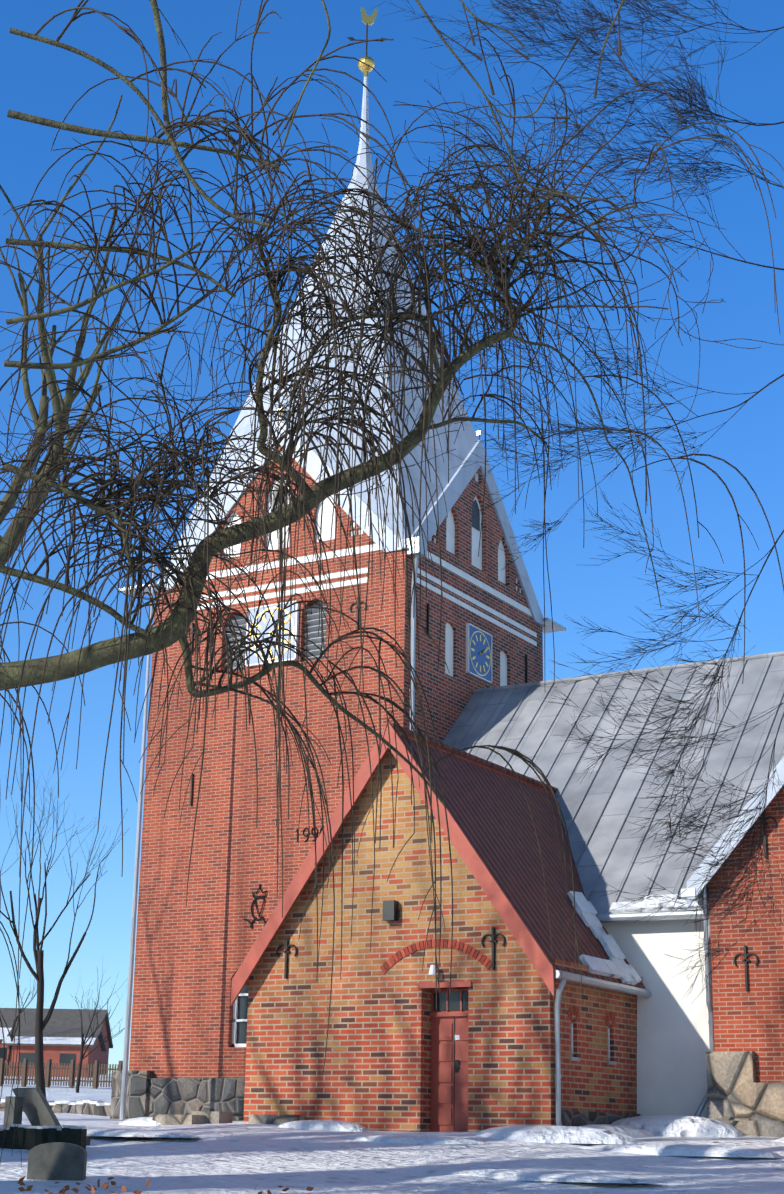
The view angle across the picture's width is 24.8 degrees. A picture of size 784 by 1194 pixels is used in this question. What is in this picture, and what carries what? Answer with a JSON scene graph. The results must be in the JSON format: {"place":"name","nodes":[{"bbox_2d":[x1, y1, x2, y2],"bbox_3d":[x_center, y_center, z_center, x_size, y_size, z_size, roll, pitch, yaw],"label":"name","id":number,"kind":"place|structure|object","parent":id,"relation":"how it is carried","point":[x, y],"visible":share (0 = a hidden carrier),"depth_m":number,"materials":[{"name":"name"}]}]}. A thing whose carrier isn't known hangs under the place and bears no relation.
{"place":"outdoors","nodes":[
{"label":"outdoors","id":0,"kind":"place"},
{"bbox_2d":[110,76,565,1120],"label":"church tower","id":1,"kind":"structure","parent":0,"point":[188,1038],"depth_m":40.67,"materials":[{"name":"red brick"}]},
{"bbox_2d":[120,7,481,1119],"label":"tower fittings","id":2,"kind":"object","parent":1,"relation":"attached to","point":[366,71],"visible":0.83,"depth_m":39.12,"materials":[{"name":"grey metal"}]},
{"bbox_2d":[0,1075,783,1193],"bbox_3d":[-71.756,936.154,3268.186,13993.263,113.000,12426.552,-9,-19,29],"label":"ground snow","id":3,"kind":"structure","parent":0,"point":[237,1157],"depth_m":23.53,"materials":[{"name":"white snow"}]},
{"bbox_2d":[0,971,36,1075],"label":"tree","id":4,"kind":"object","parent":3,"relation":"on","point":[12,1038],"visible":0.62,"depth_m":139.04,"materials":[{"name":"black plant"}]},
{"bbox_2d":[0,1124,86,1149],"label":"box hedge","id":5,"kind":"object","parent":3,"relation":"on","point":[31,1137],"visible":0.73,"depth_m":24.35,"materials":[{"name":"green plant"}]},
{"bbox_2d":[3,1087,89,1144],"bbox_3d":[-5.026,7.542,25.590,1.214,0.953,0.729,-9,-19,29],"label":"gravestone","id":6,"kind":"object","parent":3,"relation":"on","point":[33,1105],"depth_m":25.56,"materials":[{"name":"stone"}]},
{"bbox_2d":[2,1027,106,1077],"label":"house","id":7,"kind":"structure","parent":3,"relation":"on","point":[62,1045],"depth_m":138.82,"materials":[{"name":"red wood"}]},
{"bbox_2d":[0,1100,110,1115],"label":"stone wall","id":8,"kind":"structure","parent":3,"relation":"on","point":[94,1107],"depth_m":47.01,"materials":[{"name":"grey stone"}]},
{"bbox_2d":[0,1008,112,1074],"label":"farm barn","id":9,"kind":"structure","parent":3,"relation":"on","point":[65,1018],"depth_m":190.18,"materials":[{"name":"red wood"}]},
{"bbox_2d":[27,1142,86,1180],"bbox_3d":[-3.961,6.822,21.042,0.660,0.730,0.220,1,-17,-1],"label":"gravestone","id":10,"kind":"object","parent":3,"relation":"on","point":[57,1161],"visible":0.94,"depth_m":20.98,"materials":[{"name":"stone"}]},
{"bbox_2d":[0,1058,122,1088],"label":"picket fence","id":11,"kind":"object","parent":3,"relation":"on","point":[72,1068],"visible":0.73,"depth_m":74.74,"materials":[{"name":"brown wood"}]},
{"bbox_2d":[0,764,127,1097],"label":"tree","id":12,"kind":"object","parent":3,"relation":"on","point":[40,1024],"visible":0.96,"depth_m":56.06,"materials":[{"name":"black plant"}]},
{"bbox_2d":[0,95,152,567],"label":"tree","id":13,"kind":"object","parent":3,"relation":"on","point":[59,402],"visible":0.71,"depth_m":20.23,"materials":[{"name":"brown plant"}]},
{"bbox_2d":[71,966,127,1092],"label":"tree","id":14,"kind":"object","parent":3,"relation":"on","point":[83,1043],"visible":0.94,"depth_m":69.12,"materials":[{"name":"black plant"}]},
{"bbox_2d":[77,988,122,1018],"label":"tree","id":15,"kind":"object","parent":3,"relation":"on","point":[100,1007],"visible":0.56,"depth_m":213.50,"materials":[{"name":"black plant"}]},
{"bbox_2d":[119,1117,161,1125],"bbox_3d":[-4.210,9.149,31.068,1.497,0.160,0.840,-9,-19,29],"label":"snow drift","id":16,"kind":"object","parent":3,"relation":"on","point":[144,1121],"visible":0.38,"depth_m":30.78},
{"bbox_2d":[87,1129,200,1137],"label":"snow pile","id":17,"kind":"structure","parent":3,"relation":"on","point":[118,1133],"depth_m":26.16,"materials":[{"name":"white snow"}]},
{"bbox_2d":[17,1176,326,1193],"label":"dead leaves","id":18,"kind":"object","parent":3,"relation":"on","point":[76,1190],"visible":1,"depth_m":19.72,"materials":[{"name":"brown plant"}]},
{"bbox_2d":[152,1111,304,1125],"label":"loose fieldstones","id":19,"kind":"object","parent":3,"relation":"on","point":[206,1117],"visible":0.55,"depth_m":30.42,"materials":[{"name":"grey stone"}]},
{"bbox_2d":[233,1112,243,1115],"bbox_3d":[-2.861,10.750,36.880,4.616,0.228,0.243,-8,-19,27],"label":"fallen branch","id":20,"kind":"object","parent":3,"relation":"on","point":[238,1114],"visible":0.02,"depth_m":37.05,"materials":[{"name":"plant"}]},
{"bbox_2d":[277,1120,368,1131],"bbox_3d":[-1.104,8.697,29.276,1.812,0.200,0.954,-9,-19,29],"label":"snow pile","id":21,"kind":"object","parent":3,"relation":"on","point":[332,1125],"depth_m":28.89,"materials":[{"name":"white snow"}]},
{"bbox_2d":[0,0,783,1166],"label":"weeping tree","id":22,"kind":"object","parent":3,"relation":"on","point":[476,248],"depth_m":14.28,"materials":[{"name":"brown plant"}]},
{"bbox_2d":[336,1135,484,1144],"bbox_3d":[-0.032,8.098,26.614,3.191,0.120,1.003,-9,-19,29],"label":"snow pile","id":23,"kind":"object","parent":3,"relation":"on","point":[405,1139],"depth_m":26.14,"materials":[{"name":"white snow"}]},
{"bbox_2d":[231,722,651,1131],"bbox_3d":[1.709,6.498,32.748,6.300,7.175,7.055,-9,-19,29],"label":"church porch","id":24,"kind":"object","parent":3,"relation":"on","point":[489,1048],"visible":0.9,"depth_m":29.99,"materials":[{"name":"brown brick"}]},
{"bbox_2d":[414,1168,666,1182],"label":"snow pile","id":25,"kind":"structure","parent":3,"relation":"on","point":[547,1175],"depth_m":21.59,"materials":[{"name":"white snow"}]},
{"bbox_2d":[474,1125,637,1143],"bbox_3d":[2.389,8.158,27.055,2.886,0.260,1.434,-9,-19,29],"label":"snow drift","id":26,"kind":"object","parent":3,"relation":"on","point":[556,1134],"visible":0.85,"depth_m":26.56,"materials":[{"name":"white snow"}]},
{"bbox_2d":[369,0,783,1003],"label":"neighbour tree","id":27,"kind":"object","parent":3,"relation":"on","point":[693,118],"visible":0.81,"depth_m":23.98,"materials":[{"name":"black plant"}]},
{"bbox_2d":[442,651,783,1117],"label":"church nave","id":28,"kind":"structure","parent":3,"relation":"on","point":[601,803],"depth_m":34.91,"materials":[{"name":"grey metal"}]},
{"bbox_2d":[579,1124,653,1137],"bbox_3d":[3.379,8.527,28.425,1.118,0.220,2.380,-9,-19,29],"label":"snow pile","id":29,"kind":"object","parent":3,"relation":"on","point":[632,1132],"visible":0.58,"depth_m":28.33,"materials":[{"name":"white snow"}]},
{"bbox_2d":[611,1115,742,1136],"bbox_3d":[4.599,8.706,29.295,2.439,0.360,1.704,-19,-26,48],"label":"snow pile","id":30,"kind":"object","parent":3,"relation":"on","point":[674,1125],"visible":0.67,"depth_m":28.85,"materials":[{"name":"white snow"}]},
{"bbox_2d":[579,1144,782,1157],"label":"snow drift","id":31,"kind":"object","parent":3,"relation":"on","point":[690,1150],"visible":0.92,"depth_m":25.08,"materials":[{"name":"white snow"}]},
{"bbox_2d":[681,757,783,1137],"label":"church transept","id":32,"kind":"structure","parent":3,"relation":"on","point":[745,1075],"depth_m":29.81,"materials":[{"name":"red brick"}]},
{"bbox_2d":[774,1137,783,1142],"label":"snow patch","id":33,"kind":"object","parent":3,"relation":"on","point":[780,1140],"depth_m":27.68,"materials":[{"name":"white snow"}]},
{"bbox_2d":[0,0,783,1074],"label":"sky","id":34,"kind":"structure","parent":0,"point":[40,79],"materials":[{"name":"blue"}]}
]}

